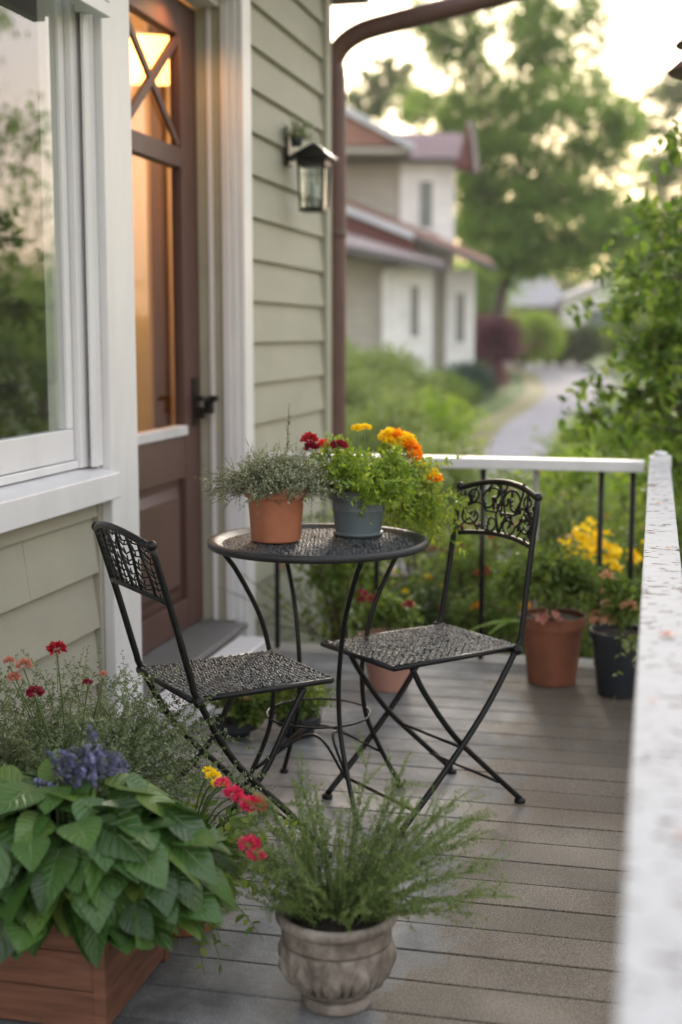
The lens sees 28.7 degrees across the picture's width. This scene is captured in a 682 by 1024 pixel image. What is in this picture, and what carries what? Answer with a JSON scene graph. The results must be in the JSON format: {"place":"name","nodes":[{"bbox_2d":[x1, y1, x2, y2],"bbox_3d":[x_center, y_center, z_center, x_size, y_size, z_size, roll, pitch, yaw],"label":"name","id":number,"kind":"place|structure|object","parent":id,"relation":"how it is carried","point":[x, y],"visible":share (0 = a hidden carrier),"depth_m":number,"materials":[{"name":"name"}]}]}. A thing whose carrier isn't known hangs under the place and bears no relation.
{"place":"outdoors","nodes":[
{"label":"outdoors","id":0,"kind":"place"},
{"bbox_2d":[147,333,681,702],"bbox_3d":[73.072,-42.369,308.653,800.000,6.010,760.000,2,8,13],"label":"ground","id":1,"kind":"structure","parent":0,"point":[513,392],"depth_m":41.18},
{"bbox_2d":[0,0,369,761],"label":"house","id":2,"kind":"structure","parent":1,"relation":"on","point":[164,292],"depth_m":5.06,"materials":[{"name":"green"}]},
{"bbox_2d":[0,0,119,533],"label":"window","id":3,"kind":"structure","parent":2,"relation":"in","point":[45,475],"depth_m":3.86,"materials":[{"name":"white paint"}]},
{"bbox_2d":[132,155,154,431],"bbox_3d":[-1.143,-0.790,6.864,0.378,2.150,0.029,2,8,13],"label":"door glass pane","id":4,"kind":"structure","parent":2,"relation":"in","point":[141,173],"depth_m":6.77,"materials":[{"name":"glass"}]},
{"bbox_2d":[129,25,169,85],"bbox_3d":[-0.855,-2.179,5.973,0.330,0.460,0.330,2,8,13],"label":"ceiling lamp","id":5,"kind":"object","parent":2,"relation":"hanging from","point":[152,46],"visible":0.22,"depth_m":5.84,"materials":[{"name":"white"}]},
{"bbox_2d":[129,0,218,655],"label":"door","id":6,"kind":"structure","parent":2,"relation":"in","point":[169,458],"depth_m":5.17,"materials":[{"name":"brown paint"}]},
{"bbox_2d":[285,126,337,212],"bbox_3d":[-0.139,-1.540,5.993,0.213,0.372,0.176,2,8,13],"label":"wall lantern","id":7,"kind":"object","parent":2,"relation":"attached to","point":[313,155],"depth_m":5.96,"materials":[{"name":"black metal"}]},
{"bbox_2d":[281,118,317,146],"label":"potted plant","id":8,"kind":"object","parent":7,"relation":"on","point":[297,135],"visible":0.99,"depth_m":5.91,"materials":[{"name":"green plant"}]},
{"bbox_2d":[331,0,519,628],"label":"downspout","id":9,"kind":"object","parent":2,"relation":"attached to","point":[346,42],"visible":0.66,"depth_m":6.81,"materials":[{"name":"brown metal"}]},
{"bbox_2d":[200,499,490,643],"bbox_3d":[0.060,0.471,5.902,1.254,1.114,1.138,1,8,9],"label":"garden bush","id":10,"kind":"object","parent":1,"relation":"on","point":[317,574],"visible":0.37,"depth_m":5.78,"materials":[{"name":"green plant"}]},
{"bbox_2d":[346,336,360,360],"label":"garden bush","id":11,"kind":"object","parent":1,"relation":"on","point":[352,348],"visible":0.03,"depth_m":31.47,"materials":[{"name":"green plant"}]},
{"bbox_2d":[348,346,429,374],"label":"garden bush","id":12,"kind":"object","parent":1,"relation":"on","point":[410,363],"visible":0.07,"depth_m":29.96,"materials":[{"name":"green plant"}]},
{"bbox_2d":[346,362,441,446],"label":"garden bush","id":13,"kind":"object","parent":1,"relation":"on","point":[359,388],"visible":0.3,"depth_m":17.51,"materials":[{"name":"green plant"}]},
{"bbox_2d":[309,562,492,640],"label":"garden bush","id":14,"kind":"object","parent":1,"relation":"on","point":[431,611],"visible":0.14,"depth_m":5.87,"materials":[{"name":"green plant"}]},
{"bbox_2d":[346,341,459,419],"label":"garden bush","id":15,"kind":"object","parent":1,"relation":"on","point":[382,363],"visible":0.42,"depth_m":22.04,"materials":[{"name":"green plant"}]},
{"bbox_2d":[346,106,496,398],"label":"neighbour house","id":16,"kind":"structure","parent":1,"relation":"on","point":[409,284],"depth_m":36.18,"materials":[{"name":"white paint"}]},
{"bbox_2d":[407,283,421,339],"bbox_3d":[1.983,-5.379,35.741,0.400,1.530,0.050,0,8,0],"label":"window","id":17,"kind":"structure","parent":16,"relation":"in","point":[414,290],"depth_m":35.74,"materials":[{"name":"grey glass"}]},
{"bbox_2d":[416,178,435,231],"bbox_3d":[2.373,-8.571,37.171,0.540,1.480,0.050,0,8,0],"label":"window","id":18,"kind":"structure","parent":16,"relation":"in","point":[425,187],"depth_m":37.17,"materials":[{"name":"grey glass"}]},
{"bbox_2d":[453,290,467,345],"bbox_3d":[3.296,-5.376,36.851,0.400,1.530,0.050,0,8,0],"label":"window","id":19,"kind":"structure","parent":16,"relation":"in","point":[460,297],"depth_m":36.84,"materials":[{"name":"grey glass"}]},
{"bbox_2d":[345,49,503,261],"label":"leafy tree","id":20,"kind":"object","parent":1,"relation":"on","point":[376,103],"visible":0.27,"depth_m":60.81,"materials":[{"name":"green plant"}]},
{"bbox_2d":[352,386,496,455],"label":"garden bush","id":21,"kind":"object","parent":1,"relation":"on","point":[442,411],"visible":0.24,"depth_m":14.48,"materials":[{"name":"green plant"}]},
{"bbox_2d":[410,368,487,431],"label":"garden bush","id":22,"kind":"object","parent":1,"relation":"on","point":[453,388],"visible":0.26,"depth_m":24.21,"materials":[{"name":"green plant"}]},
{"bbox_2d":[380,426,521,623],"bbox_3d":[0.625,0.096,8.155,1.392,1.265,1.646,0,8,-3],"label":"garden bush","id":23,"kind":"object","parent":1,"relation":"on","point":[454,479],"visible":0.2,"depth_m":7.95,"materials":[{"name":"green plant"}]},
{"bbox_2d":[333,509,569,652],"bbox_3d":[0.602,0.482,6.282,1.143,0.991,1.263,3,8,21],"label":"garden bush","id":24,"kind":"object","parent":1,"relation":"on","point":[460,575],"visible":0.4,"depth_m":6.16,"materials":[{"name":"green plant"}]},
{"bbox_2d":[383,453,544,561],"bbox_3d":[0.908,0.076,9.398,1.475,0.974,1.657,-1,8,-9],"label":"garden bush","id":25,"kind":"object","parent":1,"relation":"on","point":[491,475],"visible":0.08,"depth_m":9.40,"materials":[{"name":"green plant"}]},
{"bbox_2d":[454,245,490,267],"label":"leafy tree","id":26,"kind":"object","parent":1,"relation":"on","point":[461,260],"visible":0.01,"depth_m":96.72,"materials":[{"name":"green plant"}]},
{"bbox_2d":[439,357,505,409],"bbox_3d":[2.915,-2.970,30.956,1.853,1.328,1.517,-6,10,-40],"label":"blue green conifer","id":27,"kind":"object","parent":1,"relation":"on","point":[468,371],"visible":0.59,"depth_m":30.74,"materials":[{"name":"plant"}]},
{"bbox_2d":[474,313,522,367],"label":"clipped bush","id":28,"kind":"object","parent":1,"relation":"on","point":[482,314],"visible":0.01,"depth_m":51.61,"materials":[{"name":"green plant"}]},
{"bbox_2d":[454,250,549,320],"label":"leafy tree","id":29,"kind":"object","parent":1,"relation":"on","point":[485,293],"visible":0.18,"depth_m":68.16,"materials":[{"name":"green plant"}]},
{"bbox_2d":[474,310,555,393],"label":"purple shrub","id":30,"kind":"object","parent":1,"relation":"on","point":[493,336],"visible":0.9,"depth_m":39.81,"materials":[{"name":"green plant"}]},
{"bbox_2d":[446,579,588,654],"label":"garden bush","id":31,"kind":"object","parent":1,"relation":"on","point":[506,630],"visible":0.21,"depth_m":5.81,"materials":[{"name":"green plant"}]},
{"bbox_2d":[397,470,645,648],"bbox_3d":[0.933,0.346,6.786,1.564,1.130,1.586,6,10,40],"label":"garden bush","id":32,"kind":"object","parent":1,"relation":"on","point":[555,504],"visible":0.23,"depth_m":6.63,"materials":[{"name":"green plant"}]},
{"bbox_2d":[456,242,593,293],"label":"leafy tree","id":33,"kind":"object","parent":1,"relation":"on","point":[551,275],"depth_m":101.41,"materials":[{"name":"green plant"}]},
{"bbox_2d":[380,0,674,382],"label":"leafy tree","id":34,"kind":"object","parent":1,"relation":"on","point":[523,242],"visible":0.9,"depth_m":46.12,"materials":[{"name":"green plant"}]},
{"bbox_2d":[489,308,569,369],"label":"clipped bush","id":35,"kind":"object","parent":1,"relation":"on","point":[538,321],"visible":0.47,"depth_m":55.70,"materials":[{"name":"green plant"}]},
{"bbox_2d":[505,274,563,330],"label":"cottage","id":36,"kind":"structure","parent":1,"relation":"on","point":[540,300],"depth_m":86.13,"materials":[{"name":"grey"}]},
{"bbox_2d":[463,519,642,658],"bbox_3d":[1.127,0.518,5.988,1.302,0.997,1.447,4,9,29],"label":"garden bush","id":37,"kind":"object","parent":1,"relation":"on","point":[567,604],"visible":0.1,"depth_m":5.91,"materials":[{"name":"green plant"}]},
{"bbox_2d":[486,433,648,534],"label":"garden bush","id":38,"kind":"object","parent":1,"relation":"on","point":[577,445],"visible":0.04,"depth_m":9.30,"materials":[{"name":"green plant"}]},
{"bbox_2d":[472,443,681,641],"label":"garden bush","id":39,"kind":"object","parent":1,"relation":"on","point":[561,479],"visible":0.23,"depth_m":7.17,"materials":[{"name":"green plant"}]},
{"bbox_2d":[520,408,676,480],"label":"garden bush","id":40,"kind":"object","parent":1,"relation":"on","point":[603,438],"visible":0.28,"depth_m":13.06,"materials":[{"name":"green plant"}]},
{"bbox_2d":[556,280,640,335],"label":"cottage","id":41,"kind":"structure","parent":1,"relation":"on","point":[592,290],"depth_m":84.01,"materials":[{"name":"grey"}]},
{"bbox_2d":[586,309,614,330],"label":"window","id":42,"kind":"structure","parent":41,"relation":"in","point":[596,316],"depth_m":84.05,"materials":[{"name":"grey glass"}]},
{"bbox_2d":[556,517,643,658],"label":"yellow flower plant","id":43,"kind":"object","parent":1,"relation":"on","point":[585,540],"visible":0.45,"depth_m":5.53,"materials":[{"name":"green plant"}]},
{"bbox_2d":[551,245,672,293],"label":"leafy tree","id":44,"kind":"object","parent":1,"relation":"on","point":[571,285],"visible":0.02,"depth_m":96.50,"materials":[{"name":"green plant"}]},
{"bbox_2d":[555,446,681,577],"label":"garden bush","id":45,"kind":"object","parent":1,"relation":"on","point":[624,498],"visible":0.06,"depth_m":8.21,"materials":[{"name":"green plant"}]},
{"bbox_2d":[556,120,681,510],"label":"overhanging tree","id":46,"kind":"object","parent":1,"relation":"on","point":[662,359],"visible":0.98,"depth_m":5.97,"materials":[{"name":"green plant"}]},
{"bbox_2d":[562,481,681,624],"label":"garden bush","id":47,"kind":"object","parent":1,"relation":"on","point":[638,544],"visible":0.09,"depth_m":6.01,"materials":[{"name":"green plant"}]},
{"bbox_2d":[591,312,655,363],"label":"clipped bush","id":48,"kind":"object","parent":1,"relation":"on","point":[616,328],"visible":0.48,"depth_m":57.59,"materials":[{"name":"green plant"}]},
{"bbox_2d":[577,53,681,316],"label":"leafy tree","id":49,"kind":"object","parent":1,"relation":"on","point":[670,93],"visible":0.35,"depth_m":62.24,"materials":[{"name":"green plant"}]},
{"bbox_2d":[598,252,681,326],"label":"leafy tree","id":50,"kind":"object","parent":1,"relation":"on","point":[641,289],"visible":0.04,"depth_m":71.94,"materials":[{"name":"green plant"}]},
{"bbox_2d":[368,366,545,574],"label":"verge","id":51,"kind":"structure","parent":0,"point":[531,396],"depth_m":29.89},
{"bbox_2d":[346,379,471,512],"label":"garden bush","id":52,"kind":"object","parent":51,"relation":"on","point":[398,419],"visible":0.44,"depth_m":11.66,"materials":[{"name":"green plant"}]},
{"bbox_2d":[390,359,614,574],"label":"path","id":53,"kind":"structure","parent":0,"point":[515,434],"depth_m":29.03,"materials":[{"name":"grey asphalt"}]},
{"bbox_2d":[526,326,570,365],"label":"clipped bush","id":54,"kind":"object","parent":53,"relation":"on","point":[556,361],"visible":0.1,"depth_m":61.09,"materials":[{"name":"green plant"}]},
{"bbox_2d":[556,322,607,365],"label":"clipped bush","id":55,"kind":"object","parent":53,"relation":"on","point":[584,345],"visible":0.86,"depth_m":60.03,"materials":[{"name":"green plant"}]},
{"bbox_2d":[331,0,681,285],"label":"sky","id":56,"kind":"structure","parent":0,"point":[658,23],"materials":[{"name":"white"}]},
{"bbox_3d":[0.681,-2.066,1.947,0.100,0.180,5.800,2,8,13],"label":"porch beam","id":57,"kind":"object","parent":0,"visible":0},
{"bbox_2d":[667,39,681,79],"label":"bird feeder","id":58,"kind":"object","parent":57,"relation":"hanging from","point":[675,72],"visible":1,"depth_m":4.49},
{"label":"deck base","id":59,"kind":"structure","parent":0,"visible":0},
{"bbox_2d":[0,652,634,1023],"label":"deck floor","id":60,"kind":"structure","parent":59,"relation":"on","point":[547,949],"depth_m":3.32,"materials":[{"name":"grey wood"}]},
{"bbox_2d":[0,924,169,1023],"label":"wooden planter","id":61,"kind":"object","parent":60,"relation":"on","point":[58,978],"visible":0.26,"depth_m":2.50,"materials":[{"name":"brown wood"}]},
{"bbox_2d":[33,716,128,821],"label":"lavender plant","id":62,"kind":"object","parent":61,"relation":"on","point":[89,764],"visible":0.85,"depth_m":2.53,"materials":[{"name":"purple plant"}]},
{"bbox_2d":[0,749,242,968],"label":"broad leaf plant","id":63,"kind":"object","parent":61,"relation":"in","point":[133,855],"visible":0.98,"depth_m":2.40,"materials":[{"name":"green plant"}]},
{"bbox_2d":[0,640,275,834],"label":"potted herb bush","id":64,"kind":"object","parent":60,"relation":"on","point":[22,744],"visible":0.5,"depth_m":3.07,"materials":[{"name":"green plant"}]},
{"bbox_2d":[91,521,333,857],"bbox_3d":[-0.326,0.435,3.321,0.521,0.860,0.388,-4,9,-30],"label":"folding chair","id":65,"kind":"object","parent":60,"relation":"on","point":[195,683],"visible":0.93,"depth_m":3.25,"materials":[{"name":"black metal"}]},
{"bbox_2d":[190,691,282,739],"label":"potted shrub","id":66,"kind":"object","parent":60,"relation":"on","point":[245,713],"visible":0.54,"depth_m":4.27,"materials":[{"name":"green plant"}]},
{"bbox_2d":[165,765,319,975],"bbox_3d":[-0.312,0.716,2.894,0.494,0.416,0.620,2,8,13],"label":"potted zinnia","id":67,"kind":"object","parent":60,"relation":"on","point":[227,791],"visible":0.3,"depth_m":2.79,"materials":[{"name":"plant"}]},
{"bbox_2d":[256,676,335,738],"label":"potted shrub","id":68,"kind":"object","parent":60,"relation":"on","point":[309,716],"visible":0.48,"depth_m":4.28,"materials":[{"name":"green plant"}]},
{"bbox_2d":[207,523,427,830],"bbox_3d":[-0.063,0.441,3.711,0.606,0.744,0.606,0,8,0],"label":"bistro table","id":69,"kind":"object","parent":60,"relation":"on","point":[319,543],"visible":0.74,"depth_m":3.62,"materials":[{"name":"grey metal"}]},
{"bbox_2d":[195,403,350,543],"bbox_3d":[-0.186,-0.105,3.633,0.388,0.377,0.425,-7,10,-41],"label":"potted herb","id":70,"kind":"object","parent":69,"relation":"on","point":[274,491],"visible":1,"depth_m":3.61,"materials":[{"name":"plant"}]},
{"bbox_2d":[299,423,473,557],"bbox_3d":[0.113,-0.053,3.810,0.519,0.392,0.481,-5,9,-36],"label":"potted marigold","id":71,"kind":"object","parent":69,"relation":"on","point":[394,480],"visible":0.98,"depth_m":3.72,"materials":[{"name":"green plant"}]},
{"bbox_2d":[208,730,523,1016],"bbox_3d":[0.027,0.695,2.582,0.584,0.539,0.540,5,9,34],"label":"stone urn","id":72,"kind":"object","parent":60,"relation":"on","point":[337,951],"visible":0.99,"depth_m":2.55,"materials":[{"name":"stone"}]},
{"bbox_2d":[354,589,423,692],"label":"potted shrub","id":73,"kind":"object","parent":60,"relation":"on","point":[389,612],"visible":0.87,"depth_m":4.86,"materials":[{"name":"green plant"}]},
{"bbox_2d":[320,479,542,838],"bbox_3d":[0.254,0.369,3.692,0.525,0.892,0.388,-5,9,-33],"label":"folding chair","id":74,"kind":"object","parent":60,"relation":"on","point":[412,650],"visible":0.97,"depth_m":3.67,"materials":[{"name":"black metal"}]},
{"bbox_2d":[471,539,602,687],"bbox_3d":[0.732,0.371,4.998,0.542,0.543,0.376,-1,8,-6],"label":"potted shrub","id":75,"kind":"object","parent":60,"relation":"on","point":[552,639],"visible":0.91,"depth_m":4.92,"materials":[{"name":"green plant"}]},
{"bbox_2d":[580,569,641,703],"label":"potted shrub","id":76,"kind":"object","parent":60,"relation":"on","point":[614,638],"visible":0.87,"depth_m":4.76,"materials":[{"name":"black ceramic"}]},
{"bbox_2d":[616,451,681,1023],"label":"side railing","id":77,"kind":"object","parent":60,"relation":"on","point":[650,980],"visible":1,"depth_m":1.41,"materials":[{"name":"white paint"}]},
{"bbox_2d":[659,630,674,634],"bbox_3d":[0.523,0.194,2.131,0.031,0.004,0.030,2,8,13],"label":"fallen petal","id":78,"kind":"object","parent":77,"relation":"on","point":[669,632],"visible":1,"depth_m":2.13,"materials":[{"name":"pink plant"}]},
{"bbox_2d":[270,641,594,668],"bbox_3d":[0.499,0.735,5.447,1.750,0.303,0.181,2,8,13],"label":"deck edge board","id":79,"kind":"object","parent":59,"relation":"attached to","point":[583,663],"depth_m":5.43,"materials":[{"name":"grey wood"}]},
{"bbox_2d":[260,452,644,664],"bbox_3d":[0.422,0.183,5.349,1.532,0.814,0.070,2,8,13],"label":"end railing","id":80,"kind":"object","parent":79,"relation":"on","point":[600,466],"visible":0.53,"depth_m":5.21,"materials":[{"name":"white paint"}]}
]}

